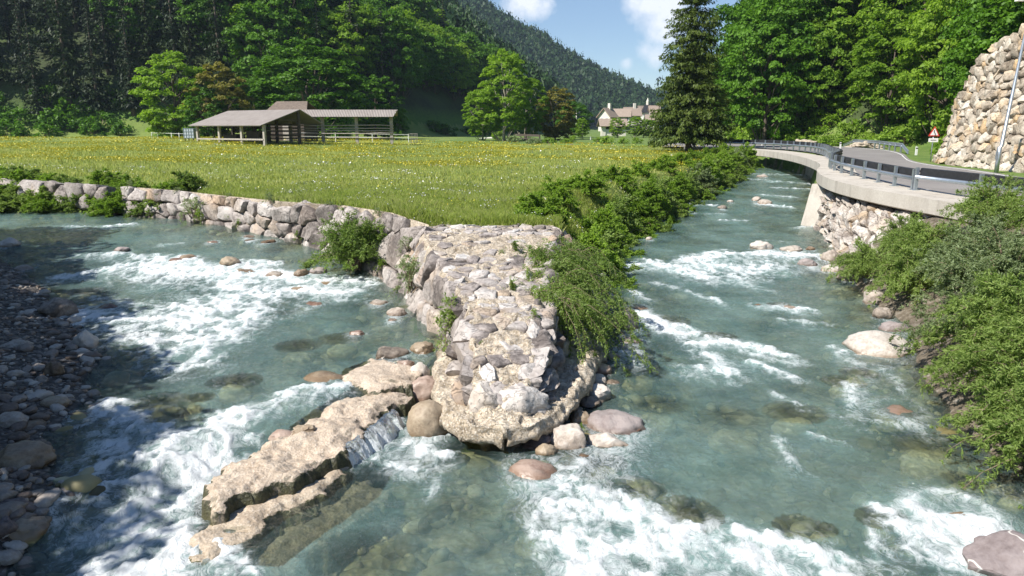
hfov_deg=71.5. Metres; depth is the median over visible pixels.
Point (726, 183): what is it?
shrub
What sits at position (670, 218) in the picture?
shrub
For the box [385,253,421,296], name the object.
wall plant
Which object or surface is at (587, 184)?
shrub
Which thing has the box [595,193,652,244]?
shrub
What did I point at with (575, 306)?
hanging willow
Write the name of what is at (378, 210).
wall plant
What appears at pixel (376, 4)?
broadleaf tree
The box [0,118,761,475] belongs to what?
meadow
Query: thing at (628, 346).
boulder
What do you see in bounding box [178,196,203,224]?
wall plant
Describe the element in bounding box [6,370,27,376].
cobble
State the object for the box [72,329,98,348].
boulder
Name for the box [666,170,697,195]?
shrub
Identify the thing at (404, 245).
wall plant
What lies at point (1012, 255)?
willow bush
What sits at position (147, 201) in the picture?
weed clump
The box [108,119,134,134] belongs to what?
undergrowth bush
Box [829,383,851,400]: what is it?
sunken boulder
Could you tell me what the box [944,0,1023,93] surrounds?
broadleaf tree
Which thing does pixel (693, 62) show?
spruce
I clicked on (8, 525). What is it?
boulder
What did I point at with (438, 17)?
broadleaf tree
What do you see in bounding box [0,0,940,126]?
hillside
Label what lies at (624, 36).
sky
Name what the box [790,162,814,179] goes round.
concrete wall
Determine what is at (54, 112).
undergrowth bush
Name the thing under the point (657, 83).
distant ridge wood
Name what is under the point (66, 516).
cobble
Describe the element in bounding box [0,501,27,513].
cobble
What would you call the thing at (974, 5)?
broadleaf tree
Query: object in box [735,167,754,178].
shrub
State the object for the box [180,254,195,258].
boulder
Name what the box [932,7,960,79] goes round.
broadleaf tree
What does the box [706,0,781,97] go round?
broadleaf tree
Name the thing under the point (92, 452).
boulder
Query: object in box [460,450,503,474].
sunken boulder
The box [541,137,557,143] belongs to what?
bush
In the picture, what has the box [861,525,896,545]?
sunken boulder
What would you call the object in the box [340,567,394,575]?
sunken boulder
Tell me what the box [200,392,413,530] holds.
slab ledge
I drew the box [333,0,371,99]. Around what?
spruce
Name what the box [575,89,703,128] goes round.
hills
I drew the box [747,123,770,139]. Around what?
undergrowth bush
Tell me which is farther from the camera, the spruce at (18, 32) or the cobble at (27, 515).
the spruce at (18, 32)
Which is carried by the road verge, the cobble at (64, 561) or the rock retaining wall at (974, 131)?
the rock retaining wall at (974, 131)
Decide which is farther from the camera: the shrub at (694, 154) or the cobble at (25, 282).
the shrub at (694, 154)
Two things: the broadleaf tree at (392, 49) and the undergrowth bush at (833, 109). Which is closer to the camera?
the undergrowth bush at (833, 109)
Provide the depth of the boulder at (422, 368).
13.86 m
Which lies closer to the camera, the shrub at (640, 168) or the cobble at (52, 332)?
the cobble at (52, 332)
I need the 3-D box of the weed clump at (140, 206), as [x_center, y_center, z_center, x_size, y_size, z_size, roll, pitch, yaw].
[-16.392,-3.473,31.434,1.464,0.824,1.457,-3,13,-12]
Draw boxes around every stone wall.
[0,178,115,209]
[120,186,435,295]
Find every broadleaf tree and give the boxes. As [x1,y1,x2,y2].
[87,0,164,54]
[105,0,148,30]
[128,50,226,138]
[173,0,255,62]
[183,86,227,137]
[190,0,240,32]
[220,1,301,92]
[221,0,274,68]
[223,75,282,135]
[230,0,316,41]
[248,37,375,138]
[253,0,320,77]
[272,0,330,47]
[292,10,367,87]
[322,0,386,83]
[327,0,367,31]
[349,74,406,138]
[352,0,400,48]
[356,21,401,77]
[362,8,422,103]
[380,0,397,4]
[384,0,415,21]
[385,35,430,97]
[387,5,427,81]
[398,33,431,88]
[401,0,426,22]
[410,0,436,25]
[415,17,432,32]
[416,19,463,82]
[418,31,447,91]
[421,9,448,27]
[425,39,456,94]
[431,23,461,50]
[437,43,477,100]
[440,30,466,73]
[441,52,483,97]
[449,27,476,40]
[451,31,491,99]
[454,42,498,94]
[473,48,533,140]
[478,43,507,94]
[485,65,520,121]
[489,47,515,82]
[551,101,594,137]
[575,117,589,138]
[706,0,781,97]
[709,78,735,132]
[710,0,822,127]
[714,79,749,126]
[720,0,824,139]
[742,0,847,127]
[782,16,859,119]
[788,0,868,87]
[805,0,921,65]
[831,18,903,94]
[844,10,941,132]
[853,0,926,62]
[854,0,960,69]
[856,0,897,28]
[886,0,1000,137]
[896,1,949,44]
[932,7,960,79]
[938,0,1001,69]
[938,0,1007,114]
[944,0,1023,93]
[1005,0,1023,23]
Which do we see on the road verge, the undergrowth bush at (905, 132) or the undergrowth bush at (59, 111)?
the undergrowth bush at (905, 132)
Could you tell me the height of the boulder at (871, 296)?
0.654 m
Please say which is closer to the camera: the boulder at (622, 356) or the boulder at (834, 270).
the boulder at (622, 356)
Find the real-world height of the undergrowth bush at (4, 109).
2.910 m
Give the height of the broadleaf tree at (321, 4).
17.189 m
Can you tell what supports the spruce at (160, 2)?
on the hillside
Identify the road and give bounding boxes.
[663,143,1023,200]
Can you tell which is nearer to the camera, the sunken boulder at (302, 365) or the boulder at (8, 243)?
the sunken boulder at (302, 365)
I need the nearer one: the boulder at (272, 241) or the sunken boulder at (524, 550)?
the sunken boulder at (524, 550)
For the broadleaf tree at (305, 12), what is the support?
on the hillside
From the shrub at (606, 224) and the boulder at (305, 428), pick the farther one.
the shrub at (606, 224)
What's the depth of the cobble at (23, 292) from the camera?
19.60 m
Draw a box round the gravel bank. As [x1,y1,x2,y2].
[0,257,120,575]
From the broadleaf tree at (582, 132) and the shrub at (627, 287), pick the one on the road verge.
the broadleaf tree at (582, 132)
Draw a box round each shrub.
[512,191,576,224]
[533,174,581,213]
[562,168,611,198]
[569,221,624,272]
[577,207,633,256]
[584,229,639,282]
[586,200,632,240]
[594,164,637,189]
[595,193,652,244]
[607,269,651,300]
[613,260,648,283]
[616,235,652,260]
[618,244,646,262]
[619,189,665,230]
[624,174,672,212]
[628,159,656,180]
[633,225,660,250]
[640,175,686,217]
[642,218,675,242]
[645,154,679,174]
[661,215,685,236]
[663,181,692,208]
[665,152,696,169]
[665,206,692,222]
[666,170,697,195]
[674,170,711,199]
[677,202,704,220]
[682,162,719,192]
[686,153,724,180]
[687,148,705,162]
[690,199,708,215]
[691,188,719,204]
[697,147,713,155]
[705,147,737,167]
[707,151,736,177]
[709,147,721,153]
[709,191,722,203]
[711,158,731,183]
[713,185,734,200]
[715,150,743,171]
[718,142,735,150]
[718,176,738,189]
[728,148,746,168]
[729,171,748,184]
[731,179,745,190]
[732,170,751,180]
[734,147,747,163]
[735,141,758,162]
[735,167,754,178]
[739,149,754,164]
[742,165,754,176]
[752,163,766,172]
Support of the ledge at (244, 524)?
on the river bed
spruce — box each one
[0,0,21,44]
[0,0,36,24]
[0,17,21,82]
[4,0,48,90]
[20,9,53,114]
[24,0,75,56]
[28,1,64,27]
[40,0,90,107]
[48,0,84,68]
[56,0,90,31]
[77,6,117,114]
[78,0,116,54]
[88,0,124,75]
[109,0,150,115]
[132,0,163,66]
[150,0,177,39]
[156,0,199,105]
[170,1,203,49]
[178,0,209,76]
[201,0,237,110]
[308,1,334,102]
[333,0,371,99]
[372,8,397,109]
[439,0,447,27]
[638,0,735,151]
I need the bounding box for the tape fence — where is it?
[301,134,408,141]
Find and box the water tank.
[183,128,196,140]
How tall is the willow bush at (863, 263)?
1.740 m
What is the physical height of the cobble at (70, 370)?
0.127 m
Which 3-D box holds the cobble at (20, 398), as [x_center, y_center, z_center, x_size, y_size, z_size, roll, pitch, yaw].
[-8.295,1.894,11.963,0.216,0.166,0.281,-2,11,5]
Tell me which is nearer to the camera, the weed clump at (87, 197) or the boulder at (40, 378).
the boulder at (40, 378)
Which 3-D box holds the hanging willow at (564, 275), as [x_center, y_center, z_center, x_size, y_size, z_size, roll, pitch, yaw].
[1.023,0.197,16.128,2.314,1.802,2.460,6,14,23]
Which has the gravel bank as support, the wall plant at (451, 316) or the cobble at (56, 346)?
the cobble at (56, 346)
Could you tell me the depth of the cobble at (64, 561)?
8.81 m
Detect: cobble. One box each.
[0,279,9,283]
[0,365,7,373]
[0,394,12,402]
[0,402,18,412]
[0,482,13,490]
[0,490,18,501]
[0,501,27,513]
[0,508,11,518]
[0,549,22,565]
[2,540,28,549]
[5,467,12,472]
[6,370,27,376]
[7,431,29,441]
[9,303,20,306]
[9,420,27,430]
[9,507,25,518]
[10,394,27,402]
[10,470,29,477]
[13,555,40,569]
[14,485,22,491]
[15,491,31,498]
[17,280,28,284]
[17,342,33,351]
[17,472,29,480]
[18,290,28,293]
[18,403,26,408]
[18,465,30,469]
[20,512,36,517]
[21,406,37,413]
[22,309,34,314]
[22,365,31,372]
[23,483,30,489]
[24,378,33,382]
[24,390,32,394]
[25,477,37,482]
[27,391,53,399]
[29,397,39,402]
[29,412,49,420]
[32,363,44,371]
[32,425,45,429]
[32,489,44,496]
[33,508,49,515]
[34,488,60,507]
[35,478,43,483]
[38,289,50,294]
[41,328,59,332]
[42,535,73,553]
[43,349,58,356]
[45,330,59,334]
[46,340,57,346]
[47,550,69,562]
[49,344,62,348]
[49,424,61,428]
[50,403,65,412]
[52,504,69,514]
[53,559,69,568]
[54,320,68,326]
[55,334,70,340]
[56,546,69,551]
[58,322,68,326]
[58,512,71,523]
[58,512,78,527]
[59,410,67,415]
[59,490,69,497]
[60,470,74,476]
[62,374,75,379]
[64,394,74,398]
[65,344,77,350]
[65,355,77,359]
[66,316,81,322]
[67,368,73,372]
[68,412,91,419]
[79,355,94,362]
[81,366,90,372]
[82,352,101,356]
[85,389,100,397]
[85,402,102,412]
[99,356,112,365]
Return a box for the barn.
[188,109,322,145]
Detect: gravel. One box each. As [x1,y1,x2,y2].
[549,337,614,435]
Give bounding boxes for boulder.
[0,237,21,251]
[0,339,33,347]
[0,411,28,427]
[0,440,56,469]
[0,497,37,512]
[0,515,17,541]
[8,515,52,546]
[13,264,36,276]
[26,419,46,429]
[35,375,48,381]
[37,297,78,317]
[40,395,70,407]
[43,360,64,375]
[70,292,101,305]
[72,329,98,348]
[74,348,89,353]
[86,450,95,457]
[97,303,122,315]
[114,247,129,251]
[122,339,145,350]
[139,405,184,421]
[150,416,189,428]
[169,258,181,260]
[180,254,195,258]
[187,401,209,415]
[206,241,219,247]
[218,384,253,405]
[219,256,240,265]
[237,268,254,272]
[242,235,254,238]
[243,239,255,245]
[254,239,279,252]
[265,271,282,276]
[268,429,292,440]
[282,351,315,369]
[292,424,314,434]
[293,269,308,276]
[299,301,326,312]
[301,370,342,401]
[309,267,326,273]
[326,344,357,361]
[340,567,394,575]
[349,330,363,339]
[368,299,388,310]
[375,346,408,360]
[386,307,408,318]
[388,318,397,323]
[397,360,414,365]
[406,399,450,447]
[410,341,434,357]
[410,362,429,375]
[412,375,434,402]
[428,528,489,556]
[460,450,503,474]
[502,442,522,455]
[504,459,557,495]
[514,532,537,561]
[521,434,550,452]
[535,443,556,459]
[550,423,587,453]
[555,461,574,473]
[568,451,592,466]
[570,410,589,426]
[579,396,599,408]
[584,409,645,440]
[585,479,600,485]
[586,383,610,404]
[586,466,617,486]
[587,432,628,456]
[592,346,606,363]
[594,373,606,383]
[596,363,611,375]
[606,379,619,390]
[607,353,621,362]
[612,307,638,339]
[615,352,639,364]
[617,337,643,349]
[618,360,644,377]
[618,491,653,512]
[621,375,656,396]
[632,306,651,312]
[640,413,676,434]
[650,321,675,340]
[669,512,711,532]
[707,428,758,452]
[717,205,726,211]
[750,240,773,250]
[751,196,760,202]
[756,174,768,177]
[757,199,771,206]
[771,417,811,442]
[777,305,798,318]
[779,245,802,251]
[783,532,809,538]
[797,258,817,269]
[805,246,815,252]
[810,532,832,540]
[819,264,838,277]
[820,249,839,263]
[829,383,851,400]
[836,272,858,283]
[842,330,913,369]
[844,376,872,390]
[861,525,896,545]
[862,290,884,310]
[868,405,925,434]
[872,307,892,324]
[878,321,909,336]
[897,449,958,480]
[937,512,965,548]
[944,483,974,499]
[962,530,1023,575]
[988,482,1014,496]
[996,495,1023,514]
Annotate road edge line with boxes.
[789,149,981,198]
[850,147,1004,175]
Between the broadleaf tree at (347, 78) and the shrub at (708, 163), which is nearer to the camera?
the shrub at (708, 163)
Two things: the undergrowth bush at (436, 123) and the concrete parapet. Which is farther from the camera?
the undergrowth bush at (436, 123)
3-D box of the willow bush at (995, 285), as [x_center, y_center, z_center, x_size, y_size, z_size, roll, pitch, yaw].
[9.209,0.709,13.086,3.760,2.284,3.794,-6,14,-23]
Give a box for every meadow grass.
[0,139,724,211]
[180,180,611,238]
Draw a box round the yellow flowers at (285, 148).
[0,136,716,172]
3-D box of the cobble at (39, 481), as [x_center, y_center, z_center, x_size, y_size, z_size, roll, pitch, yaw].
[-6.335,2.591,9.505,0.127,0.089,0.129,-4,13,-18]
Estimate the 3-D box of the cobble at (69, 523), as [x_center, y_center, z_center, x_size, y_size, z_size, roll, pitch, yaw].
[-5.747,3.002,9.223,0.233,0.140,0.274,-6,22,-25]
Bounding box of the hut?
[267,101,317,140]
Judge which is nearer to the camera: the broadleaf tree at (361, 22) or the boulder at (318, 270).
the boulder at (318, 270)
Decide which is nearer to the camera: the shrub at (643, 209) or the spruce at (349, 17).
the shrub at (643, 209)
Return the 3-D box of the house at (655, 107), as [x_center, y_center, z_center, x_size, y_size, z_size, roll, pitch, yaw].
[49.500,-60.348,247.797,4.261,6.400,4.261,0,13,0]
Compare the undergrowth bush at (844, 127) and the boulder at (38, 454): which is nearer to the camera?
the boulder at (38, 454)
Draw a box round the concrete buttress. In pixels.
[798,183,823,234]
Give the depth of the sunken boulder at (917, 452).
11.28 m
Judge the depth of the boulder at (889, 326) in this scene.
17.53 m
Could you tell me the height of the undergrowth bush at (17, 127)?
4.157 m
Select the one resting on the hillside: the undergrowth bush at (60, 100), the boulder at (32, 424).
the undergrowth bush at (60, 100)
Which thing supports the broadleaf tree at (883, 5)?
on the hillside
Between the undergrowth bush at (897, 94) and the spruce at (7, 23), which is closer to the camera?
the undergrowth bush at (897, 94)
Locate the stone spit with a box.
[397,223,615,457]
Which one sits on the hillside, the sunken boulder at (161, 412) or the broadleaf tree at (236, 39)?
the broadleaf tree at (236, 39)
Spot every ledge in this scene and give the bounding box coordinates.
[187,467,352,565]
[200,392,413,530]
[255,480,397,575]
[336,358,422,404]
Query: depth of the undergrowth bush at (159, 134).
120.67 m
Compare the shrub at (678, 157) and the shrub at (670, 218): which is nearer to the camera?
the shrub at (670, 218)
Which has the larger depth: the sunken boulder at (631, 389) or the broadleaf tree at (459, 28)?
the broadleaf tree at (459, 28)
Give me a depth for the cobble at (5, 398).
11.86 m
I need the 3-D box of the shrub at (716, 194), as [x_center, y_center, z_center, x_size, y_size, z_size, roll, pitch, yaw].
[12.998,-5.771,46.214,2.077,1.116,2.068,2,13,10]
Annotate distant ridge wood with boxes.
[642,52,721,95]
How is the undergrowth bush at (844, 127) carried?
on the road verge
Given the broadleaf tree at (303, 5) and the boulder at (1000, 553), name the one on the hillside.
the broadleaf tree at (303, 5)
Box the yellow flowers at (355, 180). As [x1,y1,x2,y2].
[4,160,634,227]
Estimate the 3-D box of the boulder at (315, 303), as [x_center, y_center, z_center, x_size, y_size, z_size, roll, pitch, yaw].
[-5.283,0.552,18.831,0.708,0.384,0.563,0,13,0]
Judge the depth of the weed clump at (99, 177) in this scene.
34.78 m
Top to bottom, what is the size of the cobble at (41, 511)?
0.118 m
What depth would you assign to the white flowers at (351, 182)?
33.94 m
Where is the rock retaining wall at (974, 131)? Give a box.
[932,23,1023,172]
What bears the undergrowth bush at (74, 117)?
on the meadow
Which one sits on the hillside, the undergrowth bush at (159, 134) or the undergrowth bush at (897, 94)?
the undergrowth bush at (897, 94)
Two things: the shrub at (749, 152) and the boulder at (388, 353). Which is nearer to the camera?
the boulder at (388, 353)
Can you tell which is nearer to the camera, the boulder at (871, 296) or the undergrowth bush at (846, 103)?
the boulder at (871, 296)
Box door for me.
[282,126,288,140]
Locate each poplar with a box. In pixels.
[461,88,500,140]
[506,75,550,139]
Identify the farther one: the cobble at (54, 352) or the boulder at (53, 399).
the cobble at (54, 352)
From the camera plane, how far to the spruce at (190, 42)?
129.96 m
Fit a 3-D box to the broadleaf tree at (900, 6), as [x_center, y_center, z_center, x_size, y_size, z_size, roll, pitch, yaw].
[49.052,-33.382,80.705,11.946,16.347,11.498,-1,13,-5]
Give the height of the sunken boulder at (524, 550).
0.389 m
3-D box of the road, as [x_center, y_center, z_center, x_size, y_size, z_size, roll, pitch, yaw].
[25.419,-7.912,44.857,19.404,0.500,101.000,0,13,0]
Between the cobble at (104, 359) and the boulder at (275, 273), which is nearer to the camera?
the cobble at (104, 359)
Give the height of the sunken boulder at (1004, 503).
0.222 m
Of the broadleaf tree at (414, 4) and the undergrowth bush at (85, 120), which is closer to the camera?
the undergrowth bush at (85, 120)
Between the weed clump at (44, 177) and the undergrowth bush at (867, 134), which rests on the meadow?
the weed clump at (44, 177)
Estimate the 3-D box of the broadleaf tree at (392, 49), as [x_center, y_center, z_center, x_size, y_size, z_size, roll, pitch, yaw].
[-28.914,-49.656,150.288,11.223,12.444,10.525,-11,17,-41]
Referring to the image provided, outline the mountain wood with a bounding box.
[456,0,680,126]
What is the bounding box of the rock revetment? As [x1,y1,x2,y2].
[812,188,931,338]
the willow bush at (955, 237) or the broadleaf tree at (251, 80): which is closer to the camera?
the willow bush at (955, 237)
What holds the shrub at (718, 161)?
on the meadow
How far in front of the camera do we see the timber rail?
103.04 m
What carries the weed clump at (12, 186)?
on the meadow
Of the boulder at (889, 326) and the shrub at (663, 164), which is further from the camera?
the shrub at (663, 164)
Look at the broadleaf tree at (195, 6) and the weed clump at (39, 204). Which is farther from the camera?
the broadleaf tree at (195, 6)
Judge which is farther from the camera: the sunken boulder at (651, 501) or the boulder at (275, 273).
the boulder at (275, 273)
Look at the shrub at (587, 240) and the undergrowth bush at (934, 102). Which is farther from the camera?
the undergrowth bush at (934, 102)
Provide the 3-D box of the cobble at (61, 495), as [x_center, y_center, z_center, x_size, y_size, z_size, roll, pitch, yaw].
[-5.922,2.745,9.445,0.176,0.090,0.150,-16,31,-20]
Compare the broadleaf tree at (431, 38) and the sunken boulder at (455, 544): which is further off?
the broadleaf tree at (431, 38)
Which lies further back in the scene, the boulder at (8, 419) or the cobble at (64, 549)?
the boulder at (8, 419)
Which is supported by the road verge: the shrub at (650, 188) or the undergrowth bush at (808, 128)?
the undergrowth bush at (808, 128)
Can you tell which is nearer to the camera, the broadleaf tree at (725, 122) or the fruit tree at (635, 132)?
the broadleaf tree at (725, 122)
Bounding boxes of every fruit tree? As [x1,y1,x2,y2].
[609,117,626,137]
[625,116,643,137]
[636,119,652,137]
[644,120,658,137]
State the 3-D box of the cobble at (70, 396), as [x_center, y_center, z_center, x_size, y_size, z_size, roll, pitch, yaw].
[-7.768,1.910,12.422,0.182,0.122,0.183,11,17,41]
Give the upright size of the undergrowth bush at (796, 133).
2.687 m
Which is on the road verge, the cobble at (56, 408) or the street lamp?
the street lamp
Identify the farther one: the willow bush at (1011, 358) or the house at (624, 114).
the house at (624, 114)
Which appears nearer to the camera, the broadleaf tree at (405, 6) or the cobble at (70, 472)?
the cobble at (70, 472)
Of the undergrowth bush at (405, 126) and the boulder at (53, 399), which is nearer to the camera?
the boulder at (53, 399)
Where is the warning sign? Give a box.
[928,127,938,161]
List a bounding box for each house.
[596,103,619,130]
[597,119,628,135]
[613,109,631,126]
[623,103,642,124]
[644,114,656,128]
[647,105,659,113]
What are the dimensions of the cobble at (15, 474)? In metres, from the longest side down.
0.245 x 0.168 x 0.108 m
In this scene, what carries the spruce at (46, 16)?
on the hillside
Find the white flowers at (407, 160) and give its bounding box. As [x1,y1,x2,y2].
[187,142,711,173]
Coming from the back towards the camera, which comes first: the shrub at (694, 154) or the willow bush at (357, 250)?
the shrub at (694, 154)
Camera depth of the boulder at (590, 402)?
12.95 m
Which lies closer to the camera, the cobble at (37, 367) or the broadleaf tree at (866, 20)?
the cobble at (37, 367)
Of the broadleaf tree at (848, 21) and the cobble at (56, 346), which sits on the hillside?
the broadleaf tree at (848, 21)
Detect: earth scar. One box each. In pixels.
[795,139,817,142]
[844,141,886,148]
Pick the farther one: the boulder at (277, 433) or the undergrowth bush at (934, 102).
the undergrowth bush at (934, 102)
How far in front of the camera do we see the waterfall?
11.36 m
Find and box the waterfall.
[344,409,406,472]
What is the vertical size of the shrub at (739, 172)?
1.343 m
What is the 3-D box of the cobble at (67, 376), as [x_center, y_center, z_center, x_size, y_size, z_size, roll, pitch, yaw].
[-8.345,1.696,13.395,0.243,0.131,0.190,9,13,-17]
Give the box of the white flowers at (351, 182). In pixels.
[0,163,627,231]
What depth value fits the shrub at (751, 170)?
60.32 m
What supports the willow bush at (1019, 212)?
on the road verge
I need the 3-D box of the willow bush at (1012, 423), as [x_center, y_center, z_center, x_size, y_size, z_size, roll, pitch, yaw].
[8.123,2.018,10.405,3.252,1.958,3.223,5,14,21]
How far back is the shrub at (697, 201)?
41.77 m
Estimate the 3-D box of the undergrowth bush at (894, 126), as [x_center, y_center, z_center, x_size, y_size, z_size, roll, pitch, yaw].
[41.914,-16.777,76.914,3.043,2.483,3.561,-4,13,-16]
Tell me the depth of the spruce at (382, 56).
142.94 m
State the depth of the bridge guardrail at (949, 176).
24.99 m
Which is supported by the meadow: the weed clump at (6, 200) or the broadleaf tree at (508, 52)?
the weed clump at (6, 200)
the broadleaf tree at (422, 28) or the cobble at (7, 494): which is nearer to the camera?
the cobble at (7, 494)
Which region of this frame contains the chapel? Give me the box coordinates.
[641,98,649,118]
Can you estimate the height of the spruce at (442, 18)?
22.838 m
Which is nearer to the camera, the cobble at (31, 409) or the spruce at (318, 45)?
the cobble at (31, 409)
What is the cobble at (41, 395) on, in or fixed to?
on the gravel bank
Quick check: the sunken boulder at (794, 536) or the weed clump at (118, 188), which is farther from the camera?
the weed clump at (118, 188)
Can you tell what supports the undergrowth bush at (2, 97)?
on the hillside
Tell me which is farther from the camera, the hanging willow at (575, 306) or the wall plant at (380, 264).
the wall plant at (380, 264)
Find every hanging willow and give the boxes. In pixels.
[501,275,656,381]
[505,236,639,339]
[522,251,615,334]
[545,234,614,297]
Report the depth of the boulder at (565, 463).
10.75 m
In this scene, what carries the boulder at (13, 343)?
on the gravel bank
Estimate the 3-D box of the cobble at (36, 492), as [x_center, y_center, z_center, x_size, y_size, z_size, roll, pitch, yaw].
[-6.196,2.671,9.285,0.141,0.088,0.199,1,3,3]
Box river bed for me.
[0,143,1023,575]
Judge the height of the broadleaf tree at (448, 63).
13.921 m
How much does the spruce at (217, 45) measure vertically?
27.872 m
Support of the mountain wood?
on the hills
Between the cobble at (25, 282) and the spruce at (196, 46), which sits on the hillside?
the spruce at (196, 46)
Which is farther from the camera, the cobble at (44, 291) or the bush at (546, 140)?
the bush at (546, 140)
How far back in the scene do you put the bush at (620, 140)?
92.20 m
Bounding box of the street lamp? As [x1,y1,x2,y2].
[994,0,1023,172]
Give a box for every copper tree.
[182,61,254,136]
[535,86,577,139]
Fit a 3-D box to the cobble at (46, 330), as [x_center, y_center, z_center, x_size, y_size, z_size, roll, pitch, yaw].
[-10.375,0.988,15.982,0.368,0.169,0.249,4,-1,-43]
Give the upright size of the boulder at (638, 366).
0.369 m
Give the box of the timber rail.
[514,134,540,140]
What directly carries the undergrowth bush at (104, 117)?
on the hillside
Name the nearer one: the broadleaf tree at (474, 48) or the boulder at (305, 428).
the boulder at (305, 428)
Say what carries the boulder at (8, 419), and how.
on the gravel bank
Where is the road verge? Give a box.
[416,116,1023,497]
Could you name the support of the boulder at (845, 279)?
on the river bed
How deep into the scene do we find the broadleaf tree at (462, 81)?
185.79 m
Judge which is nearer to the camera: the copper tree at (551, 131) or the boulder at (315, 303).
the boulder at (315, 303)
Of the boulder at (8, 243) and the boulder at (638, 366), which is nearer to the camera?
the boulder at (638, 366)
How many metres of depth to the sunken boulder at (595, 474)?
10.73 m
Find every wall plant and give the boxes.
[125,180,135,189]
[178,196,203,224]
[194,207,208,221]
[262,192,274,203]
[372,207,381,215]
[373,259,383,272]
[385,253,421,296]
[395,236,412,256]
[432,292,457,354]
[528,307,540,318]
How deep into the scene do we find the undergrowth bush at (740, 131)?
96.39 m
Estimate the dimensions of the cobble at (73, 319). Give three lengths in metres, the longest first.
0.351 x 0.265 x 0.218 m
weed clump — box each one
[0,169,39,181]
[0,183,9,193]
[0,193,27,211]
[0,197,13,211]
[1,165,42,178]
[1,181,24,196]
[18,184,57,211]
[19,192,62,215]
[32,172,56,180]
[49,174,83,183]
[51,193,81,216]
[82,197,119,217]
[83,194,93,205]
[84,167,120,185]
[87,189,126,217]
[88,191,114,209]
[93,184,120,209]
[95,172,122,183]
[98,199,123,216]
[107,173,148,187]
[123,201,151,218]
[137,188,167,211]
[151,178,175,189]
[168,170,207,190]
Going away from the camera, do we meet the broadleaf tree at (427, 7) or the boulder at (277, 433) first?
the boulder at (277, 433)
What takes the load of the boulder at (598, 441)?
on the river bed
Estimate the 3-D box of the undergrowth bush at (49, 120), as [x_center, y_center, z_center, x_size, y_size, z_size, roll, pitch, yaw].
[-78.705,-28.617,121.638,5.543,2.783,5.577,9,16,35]
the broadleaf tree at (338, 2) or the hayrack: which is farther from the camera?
the broadleaf tree at (338, 2)
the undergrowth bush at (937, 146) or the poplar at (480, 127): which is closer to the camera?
the undergrowth bush at (937, 146)
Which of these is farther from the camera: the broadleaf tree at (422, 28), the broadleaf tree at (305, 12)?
the broadleaf tree at (422, 28)
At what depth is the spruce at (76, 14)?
136.90 m
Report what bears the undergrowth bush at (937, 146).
on the road verge
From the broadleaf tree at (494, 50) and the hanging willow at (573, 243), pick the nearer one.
the hanging willow at (573, 243)
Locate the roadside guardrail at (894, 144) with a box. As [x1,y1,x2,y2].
[843,139,908,153]
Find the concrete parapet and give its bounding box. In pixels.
[684,147,1023,223]
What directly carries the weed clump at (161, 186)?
on the meadow
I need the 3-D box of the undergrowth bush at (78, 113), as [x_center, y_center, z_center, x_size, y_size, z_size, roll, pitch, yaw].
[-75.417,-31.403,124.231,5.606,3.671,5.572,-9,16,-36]
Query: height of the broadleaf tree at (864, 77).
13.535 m
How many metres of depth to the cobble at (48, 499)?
9.17 m
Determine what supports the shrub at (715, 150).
on the meadow
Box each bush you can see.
[0,91,5,101]
[0,106,12,115]
[0,107,35,130]
[0,117,30,136]
[29,85,62,105]
[30,114,67,125]
[30,123,64,136]
[37,104,76,125]
[50,91,84,109]
[56,115,76,127]
[57,109,72,117]
[57,119,87,131]
[63,97,96,117]
[66,116,102,133]
[77,120,106,135]
[88,109,120,131]
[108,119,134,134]
[109,89,128,105]
[149,132,167,135]
[298,204,389,274]
[319,122,347,136]
[370,106,389,122]
[386,117,409,131]
[426,119,447,134]
[439,124,458,135]
[460,126,476,133]
[491,130,505,139]
[506,134,521,141]
[525,137,542,143]
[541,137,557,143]
[558,138,573,143]
[569,135,575,141]
[598,135,615,143]
[617,137,629,143]
[632,137,643,143]
[722,123,741,138]
[734,126,759,139]
[743,128,758,139]
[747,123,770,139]
[759,134,785,139]
[775,126,809,140]
[784,134,804,140]
[786,121,818,138]
[806,115,826,133]
[808,106,830,121]
[809,134,827,143]
[813,113,842,133]
[815,133,849,145]
[822,236,905,284]
[826,97,846,111]
[832,98,860,115]
[832,121,863,143]
[841,92,861,106]
[841,118,869,135]
[859,131,880,139]
[864,236,952,308]
[865,133,893,146]
[869,210,933,249]
[874,215,971,263]
[876,110,900,124]
[881,122,910,141]
[886,126,923,146]
[887,257,1020,357]
[891,85,911,98]
[899,218,1023,341]
[905,266,1023,397]
[909,209,1023,284]
[912,104,943,134]
[916,297,1023,401]
[919,291,1023,455]
[924,94,948,123]
[929,136,943,154]
[929,364,1023,508]
[930,109,952,136]
[930,134,946,153]
[937,172,1023,231]
[994,196,1023,249]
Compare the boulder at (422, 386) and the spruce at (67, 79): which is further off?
the spruce at (67, 79)
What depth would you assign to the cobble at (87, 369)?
13.86 m
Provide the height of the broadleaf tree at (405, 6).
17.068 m
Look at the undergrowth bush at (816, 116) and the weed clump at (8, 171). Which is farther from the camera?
the undergrowth bush at (816, 116)
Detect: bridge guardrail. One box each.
[679,139,919,189]
[913,167,1023,192]
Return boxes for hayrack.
[284,110,397,143]
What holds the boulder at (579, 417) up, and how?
on the river bed
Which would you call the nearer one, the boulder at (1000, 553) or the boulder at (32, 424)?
the boulder at (1000, 553)
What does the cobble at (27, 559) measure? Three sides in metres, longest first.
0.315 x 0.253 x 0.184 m
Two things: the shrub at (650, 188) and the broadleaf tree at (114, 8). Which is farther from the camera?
the broadleaf tree at (114, 8)
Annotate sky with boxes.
[489,0,740,89]

